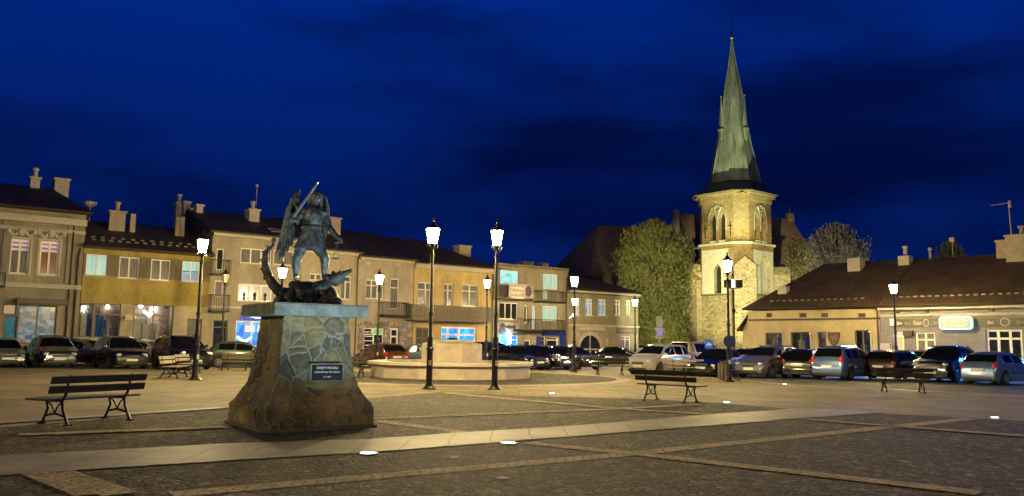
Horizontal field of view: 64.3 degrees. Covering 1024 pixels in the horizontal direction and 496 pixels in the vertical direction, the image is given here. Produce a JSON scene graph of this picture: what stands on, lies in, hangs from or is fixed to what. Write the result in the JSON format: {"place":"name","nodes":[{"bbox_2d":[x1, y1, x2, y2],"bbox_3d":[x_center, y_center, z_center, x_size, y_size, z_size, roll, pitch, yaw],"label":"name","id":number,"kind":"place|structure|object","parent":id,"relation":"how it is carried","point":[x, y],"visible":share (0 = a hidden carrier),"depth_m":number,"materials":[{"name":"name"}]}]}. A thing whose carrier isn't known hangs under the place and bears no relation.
{"place":"outdoors","nodes":[
{"label":"outdoors","id":0,"kind":"place"},
{"bbox_2d":[137,339,155,362],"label":"parked car","id":1,"kind":"object","parent":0,"point":[148,343],"visible":0.07,"depth_m":46.39,"materials":[{"name":"white paint"}]},
{"bbox_2d":[0,392,786,455],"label":"cobbled field","id":2,"kind":"structure","parent":0,"point":[13,441],"depth_m":15.21,"materials":[{"name":"stone"}]},
{"bbox_2d":[25,373,147,425],"bbox_3d":[-7.602,2.696,14.627,0.790,0.878,1.900,-2,-7,26],"label":"park bench","id":3,"kind":"object","parent":2,"relation":"on","point":[68,388],"visible":0.99,"depth_m":14.42,"materials":[{"name":"brown wood"}]},
{"bbox_2d":[19,426,226,434],"bbox_3d":[-6.202,2.944,13.149,3.024,0.001,0.340,5,-8,-29],"label":"sett line","id":4,"kind":"object","parent":2,"relation":"on","point":[98,431],"visible":1,"depth_m":13.11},
{"bbox_2d":[224,302,376,432],"bbox_3d":[-3.790,2.104,14.709,2.040,2.138,2.040,6,-8,-36],"label":"stone pedestal","id":5,"kind":"object","parent":2,"relation":"on","point":[301,377],"visible":1,"depth_m":14.09,"materials":[{"name":"stone"}]},
{"bbox_2d":[259,183,351,304],"bbox_3d":[-3.728,-0.057,14.828,1.654,2.272,0.683,2,-7,-14],"label":"angel statue","id":6,"kind":"object","parent":5,"relation":"on","point":[314,231],"visible":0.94,"depth_m":14.80,"materials":[{"name":"grey metal"}]},
{"bbox_2d":[373,420,467,432],"bbox_3d":[-1.698,3.188,14.593,0.340,0.001,2.473,7,-9,-43],"label":"sett line","id":7,"kind":"object","parent":2,"relation":"on","point":[420,426],"visible":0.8,"depth_m":14.51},
{"bbox_2d":[373,408,614,418],"bbox_3d":[-0.095,3.553,17.530,6.228,0.001,0.340,5,-8,-33],"label":"sett line","id":8,"kind":"object","parent":2,"relation":"on","point":[489,413],"visible":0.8,"depth_m":17.34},
{"bbox_2d":[446,393,617,408],"bbox_3d":[0.264,4.057,21.777,0.340,0.001,6.844,7,-9,-41],"label":"sett line","id":9,"kind":"object","parent":2,"relation":"on","point":[535,401],"visible":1,"depth_m":21.24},
{"bbox_2d":[634,369,707,402],"bbox_3d":[4.318,3.763,22.258,1.900,0.878,0.790,-5,-9,42],"label":"park bench","id":10,"kind":"object","parent":2,"relation":"on","point":[684,373],"visible":0.99,"depth_m":22.06,"materials":[{"name":"brown wood"}]},
{"bbox_2d":[0,408,877,474],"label":"granite path","id":11,"kind":"structure","parent":0,"point":[55,461],"depth_m":11.61,"materials":[{"name":"stone"}]},
{"bbox_2d":[0,413,1023,495],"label":"cobbled field","id":12,"kind":"structure","parent":0,"point":[990,464],"depth_m":9.94,"materials":[{"name":"stone"}]},
{"bbox_2d":[23,471,94,495],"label":"sett line","id":13,"kind":"object","parent":12,"relation":"on","point":[61,485],"visible":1,"depth_m":8.21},
{"bbox_2d":[42,471,138,495],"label":"sett line","id":14,"kind":"object","parent":12,"relation":"on","point":[98,486],"visible":1,"depth_m":8.29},
{"bbox_2d":[168,453,633,495],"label":"sett line","id":15,"kind":"object","parent":12,"relation":"on","point":[204,491],"visible":1,"depth_m":9.10,"materials":[{"name":"stone"}]},
{"bbox_2d":[521,442,636,453],"bbox_3d":[0.958,2.896,11.817,1.792,0.001,0.340,-4,-8,36],"label":"sett line","id":16,"kind":"object","parent":12,"relation":"on","point":[581,448],"visible":1,"depth_m":11.78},
{"bbox_2d":[628,452,981,494],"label":"sett line","id":17,"kind":"object","parent":12,"relation":"on","point":[883,481],"visible":1,"depth_m":9.62,"materials":[{"name":"stone"}]},
{"bbox_2d":[634,418,975,453],"bbox_3d":[5.798,3.285,14.523,10.773,0.001,0.340,6,-9,-38],"label":"sett line","id":18,"kind":"object","parent":12,"relation":"on","point":[691,447],"visible":1,"depth_m":13.55,"materials":[{"name":"stone"}]},
{"bbox_2d":[892,425,1023,436],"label":"sett line","id":19,"kind":"object","parent":12,"relation":"on","point":[959,430],"visible":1,"depth_m":15.01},
{"bbox_2d":[0,367,1023,475],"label":"plaza paving","id":20,"kind":"structure","parent":0,"point":[216,387],"depth_m":24.61,"materials":[{"name":"stone"}]},
{"bbox_2d":[0,406,228,422],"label":"stone band","id":21,"kind":"object","parent":20,"relation":"on","point":[111,414],"visible":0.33,"depth_m":15.86,"materials":[{"name":"stone"}]},
{"bbox_2d":[92,336,147,368],"bbox_3d":[-20.225,5.358,42.029,2.103,1.645,4.330,7,-9,-41],"label":"parked car","id":22,"kind":"object","parent":20,"relation":"on","point":[110,352],"visible":1,"depth_m":40.99,"materials":[{"name":"black paint"}]},
{"bbox_2d":[158,355,189,378],"bbox_3d":[-13.249,4.661,31.951,0.790,0.878,1.900,2,-7,-6],"label":"park bench","id":23,"kind":"object","parent":20,"relation":"on","point":[172,361],"visible":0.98,"depth_m":31.67,"materials":[{"name":"brown wood"}]},
{"bbox_2d":[151,335,212,369],"bbox_3d":[-17.146,5.384,42.232,2.191,1.728,4.530,7,-9,-41],"label":"parked car","id":24,"kind":"object","parent":20,"relation":"on","point":[167,345],"visible":0.79,"depth_m":41.41,"materials":[{"name":"black paint"}]},
{"bbox_2d":[174,354,201,373],"bbox_3d":[-14.345,5.138,36.122,0.790,0.878,1.900,1,-7,-4],"label":"park bench","id":25,"kind":"object","parent":20,"relation":"on","point":[182,359],"visible":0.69,"depth_m":35.65,"materials":[{"name":"brown wood"}]},
{"bbox_2d":[188,230,208,379],"bbox_3d":[-11.829,2.120,30.807,0.480,5.680,0.500,-4,-8,32],"label":"street lamp","id":26,"kind":"object","parent":20,"relation":"on","point":[202,241],"visible":0.99,"depth_m":30.73,"materials":[{"name":"black"}]},
{"bbox_2d":[209,341,255,367],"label":"parked car","id":27,"kind":"object","parent":20,"relation":"on","point":[218,349],"visible":0.38,"depth_m":44.52,"materials":[{"name":"green paint"}]},
{"bbox_2d":[217,353,254,370],"bbox_3d":[-13.774,5.699,40.806,1.900,0.878,0.790,0,-7,8],"label":"park bench","id":28,"kind":"object","parent":20,"relation":"on","point":[227,356],"visible":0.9,"depth_m":41.08,"materials":[{"name":"brown wood"}]},
{"bbox_2d":[375,269,383,359],"bbox_3d":[-7.596,4.000,46.237,0.500,5.680,0.480,4,-7,-23],"label":"street lamp","id":29,"kind":"object","parent":20,"relation":"on","point":[379,275],"visible":0.89,"depth_m":46.25,"materials":[{"name":"black"}]},
{"bbox_2d":[353,343,407,365],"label":"parked car","id":30,"kind":"object","parent":20,"relation":"on","point":[391,351],"visible":0.5,"depth_m":46.62,"materials":[{"name":"red paint"}]},
{"bbox_2d":[405,343,422,358],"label":"parked car","id":31,"kind":"object","parent":20,"relation":"on","point":[414,351],"visible":0.06,"depth_m":49.28,"materials":[{"name":"white paint"}]},
{"bbox_2d":[422,217,439,389],"bbox_3d":[-2.668,1.786,26.889,0.500,5.680,0.480,2,-7,-11],"label":"street lamp","id":32,"kind":"object","parent":20,"relation":"on","point":[432,229],"visible":1,"depth_m":26.81,"materials":[{"name":"black"}]},
{"bbox_2d":[354,371,616,384],"bbox_3d":[-2.719,5.799,36.770,14.800,0.001,14.800,1,-7,0],"label":"fountain cobble ring","id":33,"kind":"object","parent":20,"relation":"on","point":[541,378],"visible":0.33,"depth_m":33.06,"materials":[{"name":"stone"}]},
{"bbox_2d":[367,339,532,379],"bbox_3d":[-2.708,4.986,36.865,7.560,1.660,7.560,2,-7,-12],"label":"fountain","id":34,"kind":"object","parent":33,"relation":"on","point":[457,360],"visible":0.93,"depth_m":34.41,"materials":[{"name":"stone"}]},
{"bbox_2d":[484,273,490,359],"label":"street lamp","id":35,"kind":"object","parent":20,"relation":"on","point":[487,280],"visible":0.84,"depth_m":48.43,"materials":[{"name":"black"}]},
{"bbox_2d":[358,370,629,385],"bbox_3d":[-2.719,5.798,36.770,16.000,0.001,16.000,1,-7,0],"label":"fountain stone ring","id":36,"kind":"object","parent":20,"relation":"on","point":[619,379],"visible":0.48,"depth_m":30.90,"materials":[{"name":"stone"}]},
{"bbox_2d":[487,220,503,389],"bbox_3d":[-0.539,1.856,27.236,0.500,5.680,0.480,4,-8,-28],"label":"street lamp","id":37,"kind":"object","parent":20,"relation":"on","point":[497,231],"visible":1,"depth_m":27.16,"materials":[{"name":"black"}]},
{"bbox_2d":[488,345,549,369],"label":"parked car","id":38,"kind":"object","parent":20,"relation":"on","point":[514,353],"visible":0.57,"depth_m":48.74,"materials":[{"name":"blue paint"}]},
{"bbox_2d":[521,345,571,369],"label":"parked car","id":39,"kind":"object","parent":20,"relation":"on","point":[555,357],"visible":0.52,"depth_m":49.42,"materials":[{"name":"black paint"}]},
{"bbox_2d":[570,270,578,371],"bbox_3d":[3.495,4.090,45.694,0.500,5.680,0.480,6,-9,-40],"label":"street lamp","id":40,"kind":"object","parent":20,"relation":"on","point":[574,277],"visible":0.98,"depth_m":45.61,"materials":[{"name":"black"}]},
{"bbox_2d":[590,358,628,374],"bbox_3d":[5.012,6.075,41.769,1.900,0.878,0.790,1,-7,-2],"label":"park bench","id":41,"kind":"object","parent":20,"relation":"on","point":[598,361],"visible":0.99,"depth_m":41.51,"materials":[{"name":"brown wood"}]},
{"bbox_2d":[626,344,691,373],"bbox_3d":[7.983,5.998,44.114,2.103,1.645,4.330,-5,-9,42],"label":"parked car","id":42,"kind":"object","parent":20,"relation":"on","point":[652,357],"visible":0.79,"depth_m":43.24,"materials":[{"name":"white paint"}]},
{"bbox_2d":[666,359,703,376],"bbox_3d":[8.792,6.049,41.104,1.900,0.878,0.790,1,-7,2],"label":"park bench","id":43,"kind":"object","parent":20,"relation":"on","point":[673,362],"visible":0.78,"depth_m":41.41,"materials":[{"name":"brown wood"}]},
{"bbox_2d":[722,252,734,381],"bbox_3d":[9.467,2.991,35.669,0.500,5.680,0.480,1,-7,-6],"label":"street lamp","id":44,"kind":"object","parent":20,"relation":"on","point":[727,262],"visible":1,"depth_m":35.64,"materials":[{"name":"black"}]},
{"bbox_2d":[872,367,933,392],"bbox_3d":[13.836,4.675,28.859,1.900,0.878,0.790,0,-7,10],"label":"park bench","id":45,"kind":"object","parent":20,"relation":"on","point":[923,374],"visible":0.98,"depth_m":28.62,"materials":[{"name":"brown wood"}]},
{"bbox_2d":[0,364,1023,395],"bbox_3d":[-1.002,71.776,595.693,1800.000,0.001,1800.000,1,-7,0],"label":"road asphalt","id":46,"kind":"structure","parent":0,"point":[1014,388],"depth_m":37.07,"materials":[{"name":"asphalt"}]},
{"bbox_2d":[0,338,26,366],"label":"parked car","id":47,"kind":"object","parent":46,"relation":"on","point":[13,352],"visible":1,"depth_m":40.53,"materials":[{"name":"blue paint"}]},
{"bbox_2d":[0,167,92,363],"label":"stuccoed house","id":48,"kind":"structure","parent":46,"relation":"on","point":[42,233],"depth_m":46.99,"materials":[{"name":"paint"}]},
{"bbox_2d":[2,304,16,314],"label":"shop window","id":49,"kind":"structure","parent":48,"relation":"in","point":[8,309],"depth_m":45.95,"materials":[{"name":"brown"}]},
{"bbox_2d":[2,316,16,338],"bbox_3d":[-28.292,4.991,45.815,0.641,2.305,0.070,6,-8,-36],"label":"shop door","id":50,"kind":"structure","parent":48,"relation":"in","point":[10,322],"depth_m":45.90,"materials":[{"name":"teal"}]},
{"bbox_2d":[6,236,32,275],"bbox_3d":[-28.032,0.459,46.356,1.221,2.192,0.290,6,-8,-36],"label":"window","id":51,"kind":"structure","parent":48,"relation":"in","point":[20,259],"depth_m":46.47,"materials":[{"name":"glass"}]},
{"bbox_2d":[16,305,56,343],"bbox_3d":[-27.226,4.393,46.662,1.928,2.205,0.070,6,-8,-36],"label":"shop window","id":52,"kind":"structure","parent":48,"relation":"in","point":[33,320],"depth_m":46.61,"materials":[{"name":"multicoloured"}]},
{"bbox_2d":[36,238,62,276],"bbox_3d":[-26.839,0.561,47.219,1.226,2.192,0.290,6,-8,-36],"label":"window","id":53,"kind":"structure","parent":48,"relation":"in","point":[47,263],"depth_m":47.30,"materials":[{"name":"glass"}]},
{"bbox_2d":[27,335,78,367],"bbox_3d":[-23.823,5.332,42.227,2.103,1.645,4.330,6,-9,-39],"label":"parked car","id":54,"kind":"object","parent":46,"relation":"on","point":[61,350],"visible":1,"depth_m":41.08,"materials":[{"name":"grey paint"}]},
{"bbox_2d":[68,338,99,364],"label":"parked car","id":55,"kind":"object","parent":46,"relation":"on","point":[85,349],"visible":0.13,"depth_m":45.21,"materials":[{"name":"blue paint"}]},
{"bbox_2d":[71,201,214,363],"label":"yellow shop house","id":56,"kind":"structure","parent":46,"relation":"on","point":[138,282],"depth_m":50.54,"materials":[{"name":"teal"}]},
{"bbox_2d":[83,254,108,276],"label":"window","id":57,"kind":"structure","parent":56,"relation":"in","point":[96,265],"depth_m":48.74,"materials":[{"name":"teal"}]},
{"bbox_2d":[77,303,120,337],"bbox_3d":[-24.598,4.328,48.582,2.227,2.034,0.150,6,-8,-36],"label":"shop window","id":58,"kind":"structure","parent":56,"relation":"in","point":[94,313],"depth_m":48.38,"materials":[{"name":"grey glass"}]},
{"bbox_2d":[116,256,140,279],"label":"window","id":59,"kind":"structure","parent":56,"relation":"in","point":[128,266],"depth_m":49.78,"materials":[{"name":"glass"}]},
{"bbox_2d":[132,304,173,339],"bbox_3d":[-22.194,4.600,50.327,2.317,2.185,0.070,6,-8,-36],"label":"shop window","id":60,"kind":"structure","parent":56,"relation":"in","point":[172,306],"depth_m":50.30,"materials":[{"name":"grey glass"}]},
{"bbox_2d":[148,259,171,281],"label":"window","id":61,"kind":"structure","parent":56,"relation":"in","point":[160,269],"depth_m":50.84,"materials":[{"name":"glass"}]},
{"bbox_2d":[180,261,199,282],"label":"window","id":62,"kind":"structure","parent":56,"relation":"in","point":[187,277],"depth_m":51.89,"materials":[{"name":"teal"}]},
{"bbox_2d":[187,319,201,339],"bbox_3d":[-20.214,5.669,51.665,0.893,2.360,0.070,6,-8,-36],"label":"house door","id":63,"kind":"structure","parent":56,"relation":"in","point":[191,323],"depth_m":51.69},
{"bbox_2d":[220,268,229,341],"bbox_3d":[-16.592,3.944,46.833,0.500,5.680,0.480,4,-7,-23],"label":"street lamp","id":64,"kind":"object","parent":46,"relation":"on","point":[225,274],"visible":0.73,"depth_m":46.93,"materials":[{"name":"black metal"}]},
{"bbox_2d":[173,184,302,348],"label":"three storey grey house","id":65,"kind":"structure","parent":46,"relation":"on","point":[237,244],"depth_m":53.94,"materials":[{"name":"paint"}]},
{"bbox_2d":[212,320,227,345],"bbox_3d":[-18.906,5.813,52.606,0.927,2.322,0.070,6,-8,-36],"label":"house door","id":66,"kind":"structure","parent":65,"relation":"in","point":[217,326],"depth_m":52.62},
{"bbox_2d":[235,320,259,345],"bbox_3d":[-17.233,5.661,53.881,2.194,1.711,0.217,6,-8,-36],"label":"shop window","id":67,"kind":"structure","parent":65,"relation":"in","point":[246,330],"depth_m":53.70,"materials":[{"name":"blue"}]},
{"bbox_2d":[236,284,271,302],"bbox_3d":[-17.061,3.017,54.123,2.496,1.209,0.290,6,-8,-36],"label":"window","id":68,"kind":"structure","parent":65,"relation":"in","point":[249,289],"depth_m":54.18,"materials":[{"name":"white"}]},
{"bbox_2d":[239,248,272,265],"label":"window","id":69,"kind":"structure","parent":65,"relation":"in","point":[250,256],"depth_m":54.32,"materials":[{"name":"glass"}]},
{"bbox_2d":[272,250,293,266],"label":"window","id":70,"kind":"structure","parent":65,"relation":"in","point":[287,259],"depth_m":55.58,"materials":[{"name":"glass"}]},
{"bbox_2d":[271,217,363,360],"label":"plain cream house","id":71,"kind":"structure","parent":46,"relation":"on","point":[349,254],"depth_m":58.02,"materials":[{"name":"paint"}]},
{"bbox_2d":[340,276,352,300],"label":"window","id":72,"kind":"structure","parent":71,"relation":"in","point":[345,289],"depth_m":58.09,"materials":[{"name":"glass"}]},
{"bbox_2d":[340,230,417,352],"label":"painted shop house","id":73,"kind":"structure","parent":46,"relation":"on","point":[393,263],"depth_m":60.00,"materials":[{"name":"paint"}]},
{"bbox_2d":[364,328,382,348],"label":"shop window","id":74,"kind":"structure","parent":73,"relation":"in","point":[369,333],"depth_m":58.95,"materials":[{"name":"green"}]},
{"bbox_2d":[364,279,384,299],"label":"window","id":75,"kind":"structure","parent":73,"relation":"in","point":[371,289],"depth_m":59.34,"materials":[{"name":"glass"}]},
{"bbox_2d":[390,278,398,308],"bbox_3d":[-8.754,3.396,60.312,0.737,2.255,0.070,6,-8,-36],"label":"balcony door","id":76,"kind":"structure","parent":73,"relation":"in","point":[394,284],"depth_m":60.36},
{"bbox_2d":[382,236,500,344],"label":"yellow balcony house","id":77,"kind":"structure","parent":46,"relation":"on","point":[459,294],"depth_m":63.29,"materials":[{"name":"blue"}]},
{"bbox_2d":[417,282,433,305],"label":"window","id":78,"kind":"structure","parent":77,"relation":"in","point":[423,296],"depth_m":61.82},
{"bbox_2d":[443,284,452,306],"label":"window","id":79,"kind":"structure","parent":77,"relation":"in","point":[448,288],"depth_m":63.07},
{"bbox_2d":[441,326,475,343],"bbox_3d":[-4.208,6.992,63.259,3.205,1.715,0.100,6,-8,-36],"label":"shop window","id":80,"kind":"structure","parent":77,"relation":"in","point":[461,333],"depth_m":63.30,"materials":[{"name":"blue"}]},
{"bbox_2d":[462,284,476,306],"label":"window","id":81,"kind":"structure","parent":77,"relation":"in","point":[469,292],"depth_m":64.22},
{"bbox_2d":[491,261,569,345],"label":"flat roofed shop block","id":82,"kind":"structure","parent":46,"relation":"on","point":[532,304],"depth_m":67.45,"materials":[{"name":"beige"}]},
{"bbox_2d":[498,302,516,319],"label":"window","id":83,"kind":"structure","parent":82,"relation":"in","point":[508,311],"depth_m":66.31,"materials":[{"name":"glass"}]},
{"bbox_2d":[500,270,517,284],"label":"window","id":84,"kind":"structure","parent":82,"relation":"in","point":[506,276],"depth_m":66.65,"materials":[{"name":"teal"}]},
{"bbox_2d":[543,274,556,289],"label":"window","id":85,"kind":"structure","parent":82,"relation":"in","point":[549,280],"depth_m":69.17,"materials":[{"name":"teal"}]},
{"bbox_2d":[542,306,558,321],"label":"window","id":86,"kind":"structure","parent":82,"relation":"in","point":[548,312],"depth_m":68.83,"materials":[{"name":"teal"}]},
{"bbox_2d":[549,345,604,369],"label":"parked car","id":87,"kind":"object","parent":46,"relation":"on","point":[584,358],"visible":0.34,"depth_m":50.59,"materials":[{"name":"grey paint"}]},
{"bbox_2d":[567,273,642,352],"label":"arched gate house","id":88,"kind":"structure","parent":46,"relation":"on","point":[604,314],"depth_m":72.30,"materials":[{"name":"beige"}]},
{"bbox_2d":[591,346,634,365],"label":"parked car","id":89,"kind":"object","parent":46,"relation":"on","point":[614,352],"visible":0.32,"depth_m":58.92,"materials":[{"name":"black paint"}]},
{"bbox_2d":[555,225,701,347],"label":"parish hall","id":90,"kind":"structure","parent":46,"relation":"on","point":[589,256],"depth_m":95.81,"materials":[{"name":"tile"}]},
{"bbox_2d":[608,218,699,347],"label":"willow","id":91,"kind":"object","parent":46,"relation":"on","point":[652,251],"visible":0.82,"depth_m":82.63,"materials":[{"name":"green plant"}]},
{"bbox_2d":[656,315,662,343],"bbox_3d":[9.535,6.093,52.650,0.500,3.500,0.103,2,-7,-9],"label":"sign pole","id":92,"kind":"object","parent":46,"relation":"on","point":[659,331],"visible":0.87,"depth_m":52.71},
{"bbox_2d":[671,341,715,373],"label":"parked car","id":93,"kind":"object","parent":46,"relation":"on","point":[695,348],"visible":0.11,"depth_m":45.64,"materials":[{"name":"beige paint"}]},
{"bbox_2d":[687,348,742,374],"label":"parked car","id":94,"kind":"object","parent":46,"relation":"on","point":[711,357],"visible":0.51,"depth_m":41.61,"materials":[{"name":"black paint"}]},
{"bbox_2d":[724,273,742,349],"bbox_3d":[16.843,5.458,61.829,1.360,7.116,0.330,0,-7,8],"label":"floodlight mast","id":95,"kind":"object","parent":46,"relation":"on","point":[737,284],"visible":0.91,"depth_m":61.97,"materials":[{"name":"grey"}]},
{"bbox_2d":[669,17,816,348],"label":"church","id":96,"kind":"structure","parent":46,"relation":"on","point":[735,197],"depth_m":103.90,"materials":[{"name":"yellow brick"}]},
{"bbox_2d":[735,345,800,377],"bbox_3d":[13.172,5.778,41.631,4.330,1.645,2.103,7,-9,-44],"label":"parked car","id":97,"kind":"object","parent":46,"relation":"on","point":[762,360],"visible":0.76,"depth_m":40.46,"materials":[{"name":"silver paint"}]},
{"bbox_2d":[784,235,810,280],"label":"bare tree","id":98,"kind":"object","parent":46,"relation":"on","point":[796,268],"visible":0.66,"depth_m":84.31,"materials":[{"name":"green plant"}]},
{"bbox_2d":[781,349,825,378],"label":"parked car","id":99,"kind":"object","parent":46,"relation":"on","point":[796,362],"visible":0.58,"depth_m":40.27,"materials":[{"name":"black paint"}]},
{"bbox_2d":[736,258,918,353],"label":"yellow low shop","id":100,"kind":"structure","parent":46,"relation":"on","point":[833,304],"depth_m":57.19,"materials":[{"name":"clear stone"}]},
{"bbox_2d":[789,330,811,348],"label":"shop window","id":101,"kind":"structure","parent":100,"relation":"in","point":[790,331],"depth_m":56.78,"materials":[{"name":"glass"}]},
{"bbox_2d":[853,328,872,352],"bbox_3d":[23.095,6.397,53.552,0.205,2.247,1.267,7,-9,-43],"label":"shop door","id":102,"kind":"structure","parent":100,"relation":"in","point":[854,329],"depth_m":53.59,"materials":[{"name":"glass"}]},
{"bbox_2d":[798,221,873,271],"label":"bare tree","id":103,"kind":"object","parent":46,"relation":"on","point":[835,241],"visible":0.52,"depth_m":91.86,"materials":[{"name":"grey plant"}]},
{"bbox_2d":[811,346,876,380],"bbox_3d":[16.562,5.685,40.440,4.330,1.645,2.103,7,-9,-44],"label":"parked car","id":104,"kind":"object","parent":46,"relation":"on","point":[847,362],"visible":0.77,"depth_m":39.10,"materials":[{"name":"silver paint"}]},
{"bbox_2d":[889,279,897,349],"bbox_3d":[22.447,4.595,47.727,0.500,5.680,0.480,4,-7,-23],"label":"street lamp","id":105,"kind":"object","parent":46,"relation":"on","point":[893,285],"visible":0.74,"depth_m":47.81,"materials":[{"name":"black"}]},
{"bbox_2d":[864,350,926,380],"bbox_3d":[19.409,5.857,40.827,4.530,1.472,2.081,6,-9,-40],"label":"parked car","id":106,"kind":"object","parent":46,"relation":"on","point":[874,360],"visible":0.47,"depth_m":39.53,"materials":[{"name":"black paint"}]},
{"bbox_2d":[912,345,976,382],"bbox_3d":[21.036,5.589,39.451,4.530,1.728,2.191,7,-9,-44],"label":"parked car","id":107,"kind":"object","parent":46,"relation":"on","point":[943,361],"visible":0.63,"depth_m":38.27,"materials":[{"name":"blue paint"}]},
{"bbox_2d":[876,200,1023,360],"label":"grey shoe shop","id":108,"kind":"structure","parent":46,"relation":"on","point":[975,303],"depth_m":50.90,"materials":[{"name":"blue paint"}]},
{"bbox_2d":[916,332,935,349],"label":"window","id":109,"kind":"structure","parent":108,"relation":"in","point":[924,340],"depth_m":50.84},
{"bbox_2d":[986,329,1023,359],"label":"shop window","id":110,"kind":"structure","parent":108,"relation":"in","point":[1007,340],"depth_m":47.56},
{"bbox_2d":[933,239,969,257],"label":"tree","id":111,"kind":"object","parent":46,"relation":"on","point":[945,249],"visible":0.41,"depth_m":110.22,"materials":[{"name":"green plant"}]},
{"bbox_2d":[960,351,1023,385],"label":"parked car","id":112,"kind":"object","parent":46,"relation":"on","point":[1003,368],"visible":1,"depth_m":35.80,"materials":[{"name":"silver paint"}]},
{"bbox_2d":[0,0,1023,266],"label":"sky","id":113,"kind":"structure","parent":0,"point":[900,123],"materials":[{"name":"blue"}]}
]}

